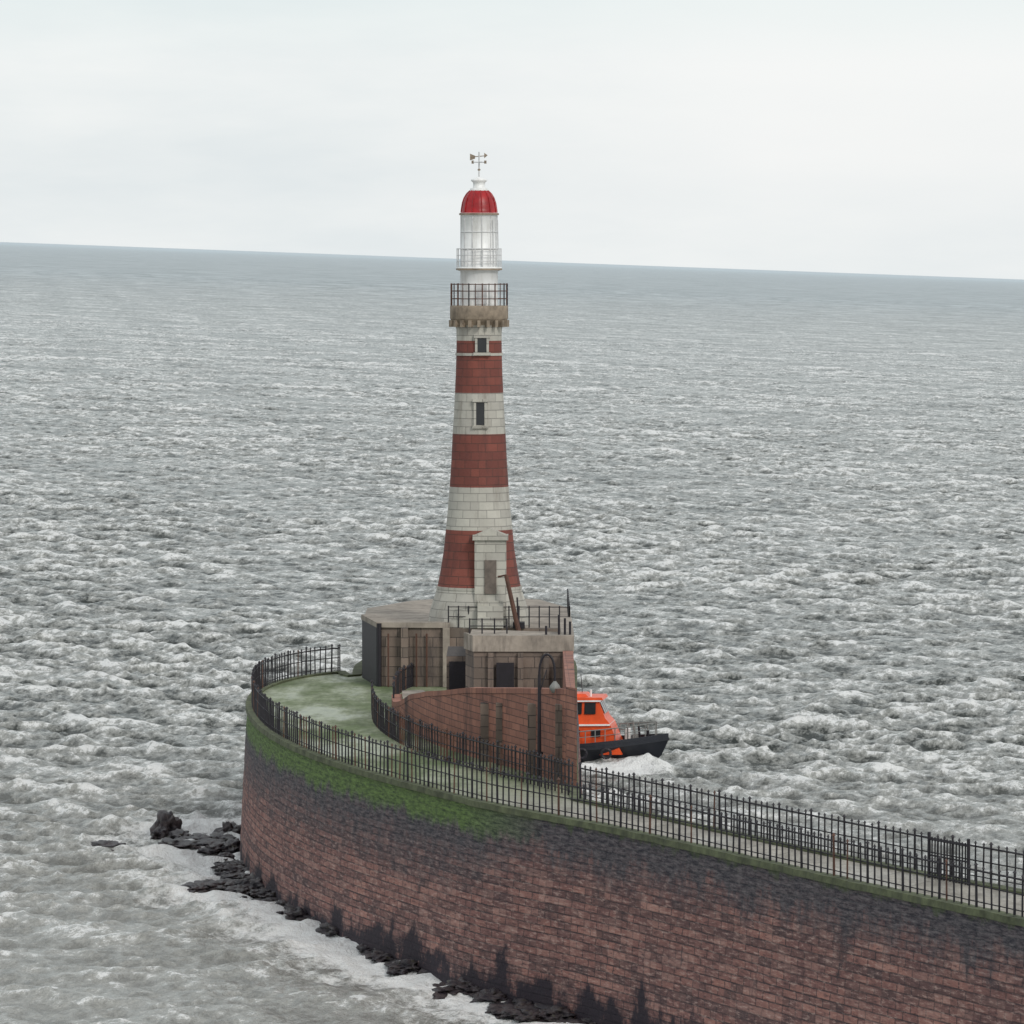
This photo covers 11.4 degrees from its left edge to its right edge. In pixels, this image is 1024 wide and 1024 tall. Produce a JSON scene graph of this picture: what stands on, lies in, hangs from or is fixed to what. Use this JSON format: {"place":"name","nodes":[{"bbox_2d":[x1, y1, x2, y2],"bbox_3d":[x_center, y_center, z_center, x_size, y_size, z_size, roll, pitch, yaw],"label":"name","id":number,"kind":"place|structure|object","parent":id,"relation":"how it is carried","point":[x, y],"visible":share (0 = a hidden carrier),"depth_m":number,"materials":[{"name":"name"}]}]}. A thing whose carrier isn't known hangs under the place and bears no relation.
{"place":"outdoors","nodes":[
{"label":"outdoors","id":0,"kind":"place"},
{"bbox_2d":[0,242,1023,1023],"bbox_3d":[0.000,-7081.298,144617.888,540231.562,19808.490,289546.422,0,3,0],"label":"sea","id":1,"kind":"structure","parent":0,"point":[768,530],"depth_m":521.72,"materials":[{"name":"liquid"}]},
{"bbox_2d":[91,810,595,1023],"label":"seaweed rocks","id":2,"kind":"object","parent":1,"relation":"in","point":[166,826],"visible":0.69,"depth_m":228.72,"materials":[{"name":"black stone"}]},
{"bbox_2d":[577,678,668,762],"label":"pilot boat","id":3,"kind":"object","parent":1,"relation":"on","point":[600,735],"visible":0.41,"depth_m":295.13,"materials":[{"name":"orange paint"}]},
{"bbox_2d":[240,660,1023,1023],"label":"stone pier","id":4,"kind":"structure","parent":1,"relation":"in","point":[596,922],"depth_m":195.26,"materials":[{"name":"brown brick"}]},
{"bbox_2d":[392,662,413,697],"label":"iron railing","id":5,"kind":"object","parent":4,"relation":"on","point":[400,683],"visible":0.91,"depth_m":255.64,"materials":[{"name":"black metal"}]},
{"bbox_2d":[361,589,576,785],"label":"lighthouse platform","id":6,"kind":"structure","parent":4,"relation":"on","point":[487,678],"depth_m":232.49,"materials":[{"name":"brown stone"}]},
{"bbox_2d":[429,152,527,627],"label":"lighthouse","id":7,"kind":"object","parent":6,"relation":"on","point":[479,558],"visible":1,"depth_m":258.86,"materials":[{"name":"stone"}]},
{"bbox_2d":[449,320,508,627],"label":"windows and door","id":8,"kind":"structure","parent":7,"relation":"in","point":[490,544],"depth_m":258.06,"materials":[{"name":"grey stone"}]},
{"bbox_2d":[498,574,524,630],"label":"davit","id":9,"kind":"object","parent":6,"relation":"on","point":[518,625],"visible":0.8,"depth_m":257.08,"materials":[{"name":"metal"}]},
{"bbox_2d":[370,680,573,794],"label":"iron railing","id":10,"kind":"object","parent":4,"relation":"on","point":[388,729],"visible":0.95,"depth_m":219.41,"materials":[{"name":"black metal"}]},
{"bbox_2d":[536,653,559,778],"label":"street lamp","id":11,"kind":"object","parent":4,"relation":"on","point":[554,685],"visible":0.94,"depth_m":211.50,"materials":[{"name":"black metal"}]},
{"bbox_2d":[251,644,1023,916],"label":"iron railing","id":12,"kind":"object","parent":4,"relation":"on","point":[262,707],"visible":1,"depth_m":197.65,"materials":[{"name":"black metal"}]},
{"bbox_2d":[578,761,1023,889],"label":"iron railing","id":13,"kind":"object","parent":4,"relation":"on","point":[811,843],"visible":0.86,"depth_m":188.20,"materials":[{"name":"black metal"}]},
{"bbox_2d":[927,832,969,884],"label":"iron gate","id":14,"kind":"structure","parent":4,"relation":"on","point":[930,839],"depth_m":177.46,"materials":[{"name":"black metal"}]},
{"bbox_2d":[0,0,1023,279],"label":"sky","id":15,"kind":"structure","parent":0,"point":[886,137],"materials":[{"name":"white"}]}
]}

